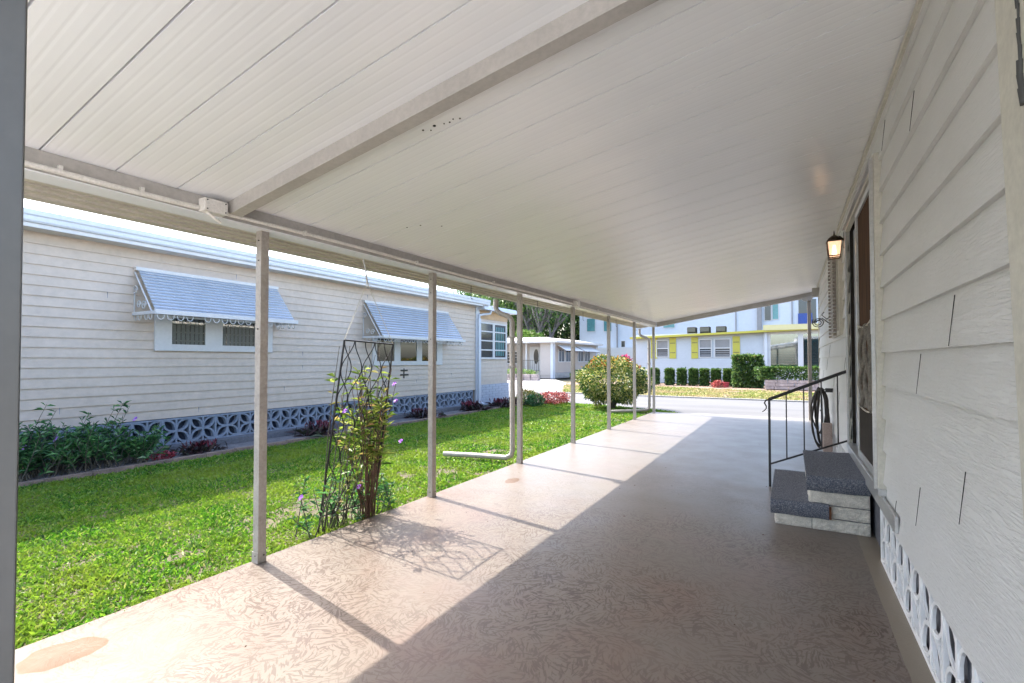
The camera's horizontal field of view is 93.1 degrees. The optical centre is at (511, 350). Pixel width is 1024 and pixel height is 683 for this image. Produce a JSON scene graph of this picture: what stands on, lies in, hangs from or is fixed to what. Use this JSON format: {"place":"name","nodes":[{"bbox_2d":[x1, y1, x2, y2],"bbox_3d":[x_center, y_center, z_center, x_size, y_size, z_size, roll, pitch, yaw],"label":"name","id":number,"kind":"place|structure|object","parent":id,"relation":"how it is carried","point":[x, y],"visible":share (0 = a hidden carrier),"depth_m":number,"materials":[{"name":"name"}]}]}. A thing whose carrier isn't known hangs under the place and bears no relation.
{"place":"outdoors","nodes":[
{"label":"outdoors","id":0,"kind":"place"},
{"bbox_2d":[24,199,564,332],"label":"sky","id":1,"kind":"structure","parent":0,"point":[31,204],"materials":[{"name":"white"}]},
{"bbox_2d":[15,400,675,649],"bbox_3d":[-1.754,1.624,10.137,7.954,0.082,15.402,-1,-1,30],"label":"lawn grass","id":2,"kind":"structure","parent":0,"point":[88,493],"depth_m":4.77,"materials":[{"name":"green plant"}]},
{"bbox_2d":[18,401,524,481],"bbox_3d":[-3.920,1.607,9.146,2.050,0.001,18.000,-1,-1,30],"label":"flower bed","id":3,"kind":"object","parent":2,"relation":"on","point":[250,443],"visible":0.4,"depth_m":7.97,"materials":[{"name":"soil"}]},
{"bbox_2d":[18,400,170,481],"bbox_3d":[-5.591,1.089,6.110,1.082,0.907,2.366,-1,-1,30],"label":"leafy bush","id":4,"kind":"object","parent":3,"relation":"on","point":[69,450],"visible":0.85,"depth_m":6.08,"materials":[{"name":"green plant"}]},
{"bbox_2d":[145,450,176,460],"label":"red groundcover","id":5,"kind":"object","parent":3,"relation":"on","point":[169,454],"visible":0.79,"depth_m":6.88,"materials":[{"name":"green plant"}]},
{"bbox_2d":[165,438,227,456],"bbox_3d":[-4.834,1.469,7.411,0.684,0.210,0.813,0,-1,15],"label":"bromeliad","id":6,"kind":"object","parent":3,"relation":"on","point":[196,447],"visible":0.97,"depth_m":7.35,"materials":[{"name":"red plant"}]},
{"bbox_2d":[18,207,516,475],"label":"neighbour house","id":7,"kind":"structure","parent":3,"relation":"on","point":[158,329],"depth_m":8.00,"materials":[{"name":"white wood"}]},
{"bbox_2d":[153,315,272,351],"bbox_3d":[-4.979,-0.252,8.242,0.055,0.550,1.930,-1,-1,30],"label":"window","id":8,"kind":"structure","parent":7,"relation":"in","point":[214,337],"depth_m":8.03,"materials":[{"name":"white metal"}]},
{"bbox_2d":[372,338,442,365],"bbox_3d":[-2.598,0.044,12.376,0.055,0.670,2.580,-1,-1,30],"label":"window","id":9,"kind":"structure","parent":7,"relation":"in","point":[404,353],"depth_m":12.20,"materials":[{"name":"white metal"}]},
{"bbox_2d":[481,322,506,358],"bbox_3d":[-0.615,-0.298,15.864,0.060,1.180,1.670,-1,-1,30],"label":"jalousie window","id":10,"kind":"structure","parent":7,"relation":"in","point":[493,335],"depth_m":15.83,"materials":[{"name":"white glass"}]},
{"bbox_2d":[286,419,336,436],"bbox_3d":[-3.809,1.477,9.207,0.924,0.283,1.097,1,-2,-42],"label":"bromeliad","id":11,"kind":"object","parent":3,"relation":"on","point":[320,428],"visible":0.99,"depth_m":9.08,"materials":[{"name":"purple plant"}]},
{"bbox_2d":[404,407,445,417],"bbox_3d":[-2.123,1.542,11.925,0.856,0.262,1.016,-1,-2,41],"label":"bromeliad","id":12,"kind":"object","parent":3,"relation":"on","point":[420,413],"visible":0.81,"depth_m":11.90,"materials":[{"name":"purple plant"}]},
{"bbox_2d":[460,399,493,410],"bbox_3d":[-1.002,1.558,13.710,1.027,0.315,1.219,0,-1,-11],"label":"bromeliad","id":13,"kind":"object","parent":3,"relation":"on","point":[476,405],"visible":1,"depth_m":13.57,"materials":[{"name":"purple plant"}]},
{"bbox_2d":[485,397,515,407],"bbox_3d":[-0.288,1.596,14.900,1.097,0.283,0.924,-1,-2,45],"label":"bromeliad","id":14,"kind":"object","parent":3,"relation":"on","point":[500,402],"visible":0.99,"depth_m":14.73,"materials":[{"name":"purple plant"}]},
{"bbox_2d":[515,387,536,404],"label":"flower shrub","id":15,"kind":"object","parent":3,"relation":"on","point":[527,393],"visible":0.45,"depth_m":15.41,"materials":[{"name":"yellow plant"}]},
{"bbox_2d":[18,403,546,486],"bbox_3d":[-3.081,1.617,9.766,0.645,0.076,14.893,-1,-1,32],"label":"bed edging","id":16,"kind":"object","parent":2,"relation":"on","point":[118,469],"visible":0.46,"depth_m":6.94,"materials":[{"name":"concrete"}]},
{"bbox_2d":[286,467,397,537],"bbox_3d":[-1.441,1.260,4.294,0.467,0.528,1.153,-1,-1,26],"label":"plant","id":17,"kind":"object","parent":2,"relation":"on","point":[379,491],"visible":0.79,"depth_m":4.20,"materials":[{"name":"green plant"}]},
{"bbox_2d":[298,365,402,518],"bbox_3d":[-1.364,0.821,4.257,0.448,1.382,0.986,-1,-1,30],"label":"flowering plant","id":18,"kind":"object","parent":2,"relation":"on","point":[380,421],"visible":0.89,"depth_m":4.38,"materials":[{"name":"green plant"}]},
{"bbox_2d":[317,339,393,532],"bbox_3d":[-1.355,0.712,4.267,0.196,1.598,0.684,-1,-1,30],"label":"trellis","id":19,"kind":"object","parent":2,"relation":"on","point":[336,404],"visible":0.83,"depth_m":4.20,"materials":[{"name":"black metal"}]},
{"bbox_2d":[322,346,375,531],"bbox_3d":[-1.403,0.737,4.161,0.240,1.545,0.482,-1,-1,30],"label":"vine","id":20,"kind":"object","parent":19,"relation":"attached to","point":[346,492],"visible":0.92,"depth_m":4.13,"materials":[{"name":"green plant"}]},
{"bbox_2d":[524,393,545,406],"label":"green shrub","id":21,"kind":"object","parent":2,"relation":"on","point":[532,398],"visible":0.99,"depth_m":15.07,"materials":[{"name":"green plant"}]},
{"bbox_2d":[537,391,570,403],"bbox_3d":[1.316,1.588,15.986,1.414,0.542,1.030,-1,-1,30],"label":"red foliage shrub","id":22,"kind":"object","parent":2,"relation":"on","point":[559,398],"visible":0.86,"depth_m":15.78,"materials":[{"name":"plant"}]},
{"bbox_2d":[569,354,656,407],"bbox_3d":[3.021,0.912,14.488,2.573,1.643,2.365,-1,-1,30],"label":"globe shrub","id":23,"kind":"object","parent":2,"relation":"on","point":[595,392],"visible":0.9,"depth_m":13.96,"materials":[{"name":"green plant"}]},
{"bbox_2d":[14,412,934,682],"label":"slab","id":24,"kind":"structure","parent":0,"point":[680,574],"depth_m":2.89,"materials":[{"name":"concrete"}]},
{"bbox_2d":[0,0,27,682],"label":"enclosure post","id":25,"kind":"object","parent":24,"relation":"on","point":[13,38],"visible":1,"depth_m":0.90,"materials":[{"name":"grey metal"}]},
{"bbox_2d":[24,0,923,563],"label":"carport","id":26,"kind":"object","parent":24,"relation":"on","point":[652,164],"visible":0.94,"depth_m":2.74,"materials":[{"name":"metal"}]},
{"bbox_2d":[345,259,392,343],"bbox_3d":[-1.294,-0.443,4.314,0.100,0.768,0.574,-1,-1,30],"label":"hanging cord","id":27,"kind":"object","parent":26,"relation":"hanging from","point":[367,283],"visible":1,"depth_m":4.35,"materials":[{"name":"fabric"}]},
{"bbox_2d":[762,370,846,486],"bbox_3d":[3.162,0.853,5.225,0.827,1.309,0.029,-1,-1,30],"label":"handrail","id":28,"kind":"object","parent":24,"relation":"on","point":[820,381],"visible":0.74,"depth_m":5.23,"materials":[{"name":"black metal"}]},
{"bbox_2d":[770,450,870,536],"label":"entry steps","id":29,"kind":"structure","parent":24,"relation":"on","point":[828,491],"depth_m":4.02,"materials":[{"name":"carpet"}]},
{"bbox_2d":[822,423,832,451],"bbox_3d":[4.528,1.296,6.957,0.115,0.499,0.120,-1,-1,30],"label":"stub post","id":30,"kind":"object","parent":24,"relation":"on","point":[827,433],"visible":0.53,"depth_m":6.91,"materials":[{"name":"brown wood"}]},
{"bbox_2d":[812,0,1023,682],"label":"house","id":31,"kind":"structure","parent":24,"relation":"on","point":[915,330],"depth_m":1.98,"materials":[{"name":"white wood"}]},
{"bbox_2d":[810,387,829,447],"bbox_3d":[4.589,1.000,7.223,0.250,0.916,0.219,-1,-1,30],"label":"garden hose","id":32,"kind":"object","parent":31,"relation":"hanging from","point":[815,402],"visible":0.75,"depth_m":7.19,"materials":[{"name":"black rubber"}]},
{"bbox_2d":[826,232,843,259],"bbox_3d":[3.473,-1.136,5.203,0.182,0.300,0.156,-1,-1,30],"label":"wall lantern","id":33,"kind":"object","parent":31,"relation":"attached to","point":[834,245],"depth_m":5.17,"materials":[{"name":"black metal"}]},
{"bbox_2d":[836,245,844,335],"bbox_3d":[3.868,-0.730,5.717,0.050,1.100,0.380,-1,-1,30],"label":"window","id":34,"kind":"structure","parent":31,"relation":"in","point":[839,265],"depth_m":5.56,"materials":[{"name":"white glass"}]},
{"bbox_2d":[855,183,872,474],"bbox_3d":[2.758,-0.151,3.770,0.075,2.120,1.120,-1,-1,30],"label":"screen door","id":35,"kind":"structure","parent":31,"relation":"in","point":[862,238],"depth_m":3.89,"materials":[{"name":"metal"}]},
{"bbox_2d":[994,0,1023,518],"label":"screen jamb","id":36,"kind":"object","parent":31,"relation":"attached to","point":[1009,16],"visible":1,"depth_m":1.19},
{"bbox_2d":[507,379,565,392],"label":"driveway","id":37,"kind":"structure","parent":0,"point":[543,385],"depth_m":27.70,"materials":[{"name":"white concrete"}]},
{"bbox_2d":[507,368,538,373],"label":"bed shrub","id":38,"kind":"object","parent":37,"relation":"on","point":[528,371],"visible":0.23,"depth_m":35.06,"materials":[{"name":"green plant"}]},
{"bbox_2d":[507,374,539,379],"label":"stone wall","id":39,"kind":"structure","parent":37,"relation":"on","point":[531,377],"depth_m":34.20,"materials":[{"name":"beige stone"}]},
{"bbox_2d":[515,373,602,392],"bbox_3d":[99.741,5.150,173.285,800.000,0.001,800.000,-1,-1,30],"label":"ground","id":40,"kind":"structure","parent":0,"point":[567,380],"depth_m":38.72,"materials":[{"name":"soil"}]},
{"bbox_2d":[427,284,524,328],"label":"tree","id":41,"kind":"object","parent":40,"relation":"on","point":[491,303],"visible":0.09,"depth_m":57.28,"materials":[{"name":"green plant"}]},
{"bbox_2d":[450,289,516,328],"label":"tree","id":42,"kind":"object","parent":40,"relation":"on","point":[465,294],"visible":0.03,"depth_m":66.53,"materials":[{"name":"green plant"}]},
{"bbox_2d":[457,291,569,337],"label":"tree","id":43,"kind":"object","parent":40,"relation":"on","point":[525,311],"visible":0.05,"depth_m":58.86,"materials":[{"name":"green plant"}]},
{"bbox_2d":[509,329,544,337],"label":"bright bush","id":44,"kind":"object","parent":40,"relation":"on","point":[527,333],"visible":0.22,"depth_m":51.48,"materials":[{"name":"green plant"}]},
{"bbox_2d":[491,298,577,337],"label":"tree","id":45,"kind":"object","parent":40,"relation":"on","point":[540,320],"visible":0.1,"depth_m":55.21,"materials":[{"name":"green plant"}]},
{"bbox_2d":[506,302,575,337],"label":"tree","id":46,"kind":"object","parent":40,"relation":"on","point":[555,323],"visible":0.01,"depth_m":69.24,"materials":[{"name":"green plant"}]},
{"bbox_2d":[507,309,579,340],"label":"backdrop thicket","id":47,"kind":"object","parent":40,"relation":"on","point":[566,334],"visible":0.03,"depth_m":69.54,"materials":[{"name":"green plant"}]},
{"bbox_2d":[507,337,602,378],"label":"house","id":48,"kind":"structure","parent":40,"relation":"on","point":[547,358],"depth_m":39.33,"materials":[{"name":"white paint"}]},
{"bbox_2d":[507,351,516,363],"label":"window","id":49,"kind":"structure","parent":48,"relation":"in","point":[508,352],"depth_m":41.59,"materials":[{"name":"white glass"}]},
{"bbox_2d":[530,347,539,369],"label":"front door","id":50,"kind":"structure","parent":48,"relation":"in","point":[534,351],"depth_m":40.34,"materials":[{"name":"white metal"}]},
{"bbox_2d":[558,349,564,361],"bbox_3d":[3.953,0.425,38.682,0.070,1.070,1.200,-1,-1,30],"label":"window","id":51,"kind":"structure","parent":48,"relation":"in","point":[561,354],"depth_m":38.66,"materials":[{"name":"white glass"}]},
{"bbox_2d":[565,350,570,361],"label":"window","id":52,"kind":"structure","parent":48,"relation":"in","point":[567,353],"depth_m":39.74,"materials":[{"name":"grey glass"}]},
{"bbox_2d":[577,351,583,361],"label":"window","id":53,"kind":"structure","parent":48,"relation":"in","point":[580,358],"depth_m":42.18,"materials":[{"name":"white metal"}]},
{"bbox_2d":[584,351,589,361],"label":"window","id":54,"kind":"structure","parent":48,"relation":"in","point":[586,354],"depth_m":43.42,"materials":[{"name":"grey glass"}]},
{"bbox_2d":[560,392,807,401],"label":"kerb","id":55,"kind":"structure","parent":40,"relation":"on","point":[714,398],"depth_m":18.22,"materials":[{"name":"grey concrete"}]},
{"bbox_2d":[580,297,817,371],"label":"apartment block","id":56,"kind":"structure","parent":40,"relation":"on","point":[621,341],"depth_m":56.04,"materials":[{"name":"white paint"}]},
{"bbox_2d":[587,318,594,331],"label":"window","id":57,"kind":"structure","parent":56,"relation":"in","point":[590,322],"depth_m":63.33,"materials":[{"name":"teal glass"}]},
{"bbox_2d":[603,321,611,331],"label":"window","id":58,"kind":"structure","parent":56,"relation":"in","point":[604,322],"depth_m":62.34,"materials":[{"name":"teal glass"}]},
{"bbox_2d":[663,324,674,327],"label":"window","id":59,"kind":"structure","parent":56,"relation":"in","point":[671,325],"depth_m":58.30,"materials":[{"name":"teal glass"}]},
{"bbox_2d":[764,305,771,320],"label":"window","id":60,"kind":"structure","parent":56,"relation":"in","point":[767,309],"depth_m":53.16,"materials":[{"name":"white glass"}]},
{"bbox_2d":[772,304,778,319],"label":"window","id":61,"kind":"structure","parent":56,"relation":"in","point":[775,308],"depth_m":52.77,"materials":[{"name":"teal glass"}]},
{"bbox_2d":[509,391,820,418],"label":"road","id":62,"kind":"structure","parent":0,"point":[722,406],"depth_m":15.27,"materials":[{"name":"grey asphalt"}]},
{"bbox_2d":[694,413,820,420],"bbox_3d":[6.661,1.683,11.946,4.800,0.004,0.590,-1,-1,30],"label":"apron strip","id":63,"kind":"object","parent":62,"relation":"on","point":[754,416],"visible":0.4,"depth_m":12.40,"materials":[{"name":"grey concrete"}]},
{"bbox_2d":[560,379,815,400],"bbox_3d":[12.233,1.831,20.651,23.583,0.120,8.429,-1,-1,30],"label":"verge grass","id":64,"kind":"structure","parent":0,"point":[700,392],"depth_m":20.80,"materials":[{"name":"plant"}]},
{"bbox_2d":[651,367,660,384],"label":"clipped shrub","id":65,"kind":"object","parent":64,"relation":"on","point":[657,374],"visible":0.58,"depth_m":28.27,"materials":[{"name":"green plant"}]},
{"bbox_2d":[663,367,675,384],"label":"clipped shrub","id":66,"kind":"object","parent":64,"relation":"on","point":[669,376],"visible":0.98,"depth_m":27.87,"materials":[{"name":"green plant"}]},
{"bbox_2d":[676,367,687,385],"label":"clipped shrub","id":67,"kind":"object","parent":64,"relation":"on","point":[681,375],"visible":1,"depth_m":27.53,"materials":[{"name":"green plant"}]},
{"bbox_2d":[688,367,698,385],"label":"clipped shrub","id":68,"kind":"object","parent":64,"relation":"on","point":[693,376],"visible":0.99,"depth_m":27.22,"materials":[{"name":"green plant"}]},
{"bbox_2d":[698,368,709,385],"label":"clipped shrub","id":69,"kind":"object","parent":64,"relation":"on","point":[704,377],"visible":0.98,"depth_m":26.92,"materials":[{"name":"green plant"}]},
{"bbox_2d":[709,368,721,385],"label":"clipped shrub","id":70,"kind":"object","parent":64,"relation":"on","point":[716,373],"visible":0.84,"depth_m":26.65,"materials":[{"name":"green plant"}]},
{"bbox_2d":[709,380,724,387],"bbox_3d":[10.879,1.826,25.557,0.786,0.577,0.783,0,-1,-16],"label":"red bromeliad","id":71,"kind":"object","parent":64,"relation":"on","point":[717,383],"visible":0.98,"depth_m":25.50,"materials":[{"name":"red plant"}]},
{"bbox_2d":[721,368,732,386],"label":"clipped shrub","id":72,"kind":"object","parent":64,"relation":"on","point":[726,376],"visible":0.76,"depth_m":26.33,"materials":[{"name":"green plant"}]},
{"bbox_2d":[730,353,765,387],"bbox_3d":[12.452,1.120,25.592,1.725,2.018,1.526,-1,-1,30],"label":"tall shrub","id":73,"kind":"object","parent":64,"relation":"on","point":[742,375],"visible":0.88,"depth_m":25.20,"materials":[{"name":"green plant"}]},
{"bbox_2d":[765,379,818,389],"bbox_3d":[15.170,1.643,22.467,6.100,0.455,0.670,-1,-1,30],"label":"stone planter","id":74,"kind":"object","parent":64,"relation":"on","point":[778,384],"visible":0.27,"depth_m":23.27,"materials":[{"name":"beige stone"}]},
{"bbox_2d":[752,365,818,380],"bbox_3d":[15.250,1.094,22.473,7.420,0.825,0.963,-1,-1,30],"label":"planter hedge","id":75,"kind":"object","parent":74,"relation":"on","point":[767,372],"visible":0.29,"depth_m":23.43,"materials":[{"name":"green plant"}]},
{"bbox_2d":[630,323,818,385],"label":"yellow trim house","id":76,"kind":"structure","parent":0,"point":[782,345],"depth_m":28.71,"materials":[{"name":"white paint"}]},
{"bbox_2d":[656,340,668,356],"bbox_3d":[9.497,-0.109,30.621,0.770,1.100,0.060,-1,-1,30],"label":"window","id":77,"kind":"structure","parent":76,"relation":"in","point":[662,346],"depth_m":30.63,"materials":[{"name":"white glass"}]},
{"bbox_2d":[687,327,696,333],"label":"roof unit","id":78,"kind":"structure","parent":76,"relation":"on","point":[691,330],"depth_m":33.98,"materials":[{"name":"grey metal"}]},
{"bbox_2d":[700,327,710,332],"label":"roof unit","id":79,"kind":"structure","parent":76,"relation":"on","point":[705,329],"depth_m":33.53,"materials":[{"name":"grey metal"}]},
{"bbox_2d":[699,339,711,357],"bbox_3d":[11.703,-0.125,29.352,0.740,1.120,0.060,-1,-1,30],"label":"window","id":80,"kind":"structure","parent":76,"relation":"in","point":[704,344],"depth_m":29.35,"materials":[{"name":"white glass"}]},
{"bbox_2d":[716,326,726,332],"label":"roof unit","id":81,"kind":"structure","parent":76,"relation":"on","point":[721,328],"depth_m":33.02,"materials":[{"name":"grey metal"}]},
{"bbox_2d":[714,338,730,356],"bbox_3d":[12.535,-0.135,28.874,0.900,1.120,0.060,-1,-1,30],"label":"window","id":82,"kind":"structure","parent":76,"relation":"in","point":[722,347],"depth_m":28.88,"materials":[{"name":"white glass"}]}
]}

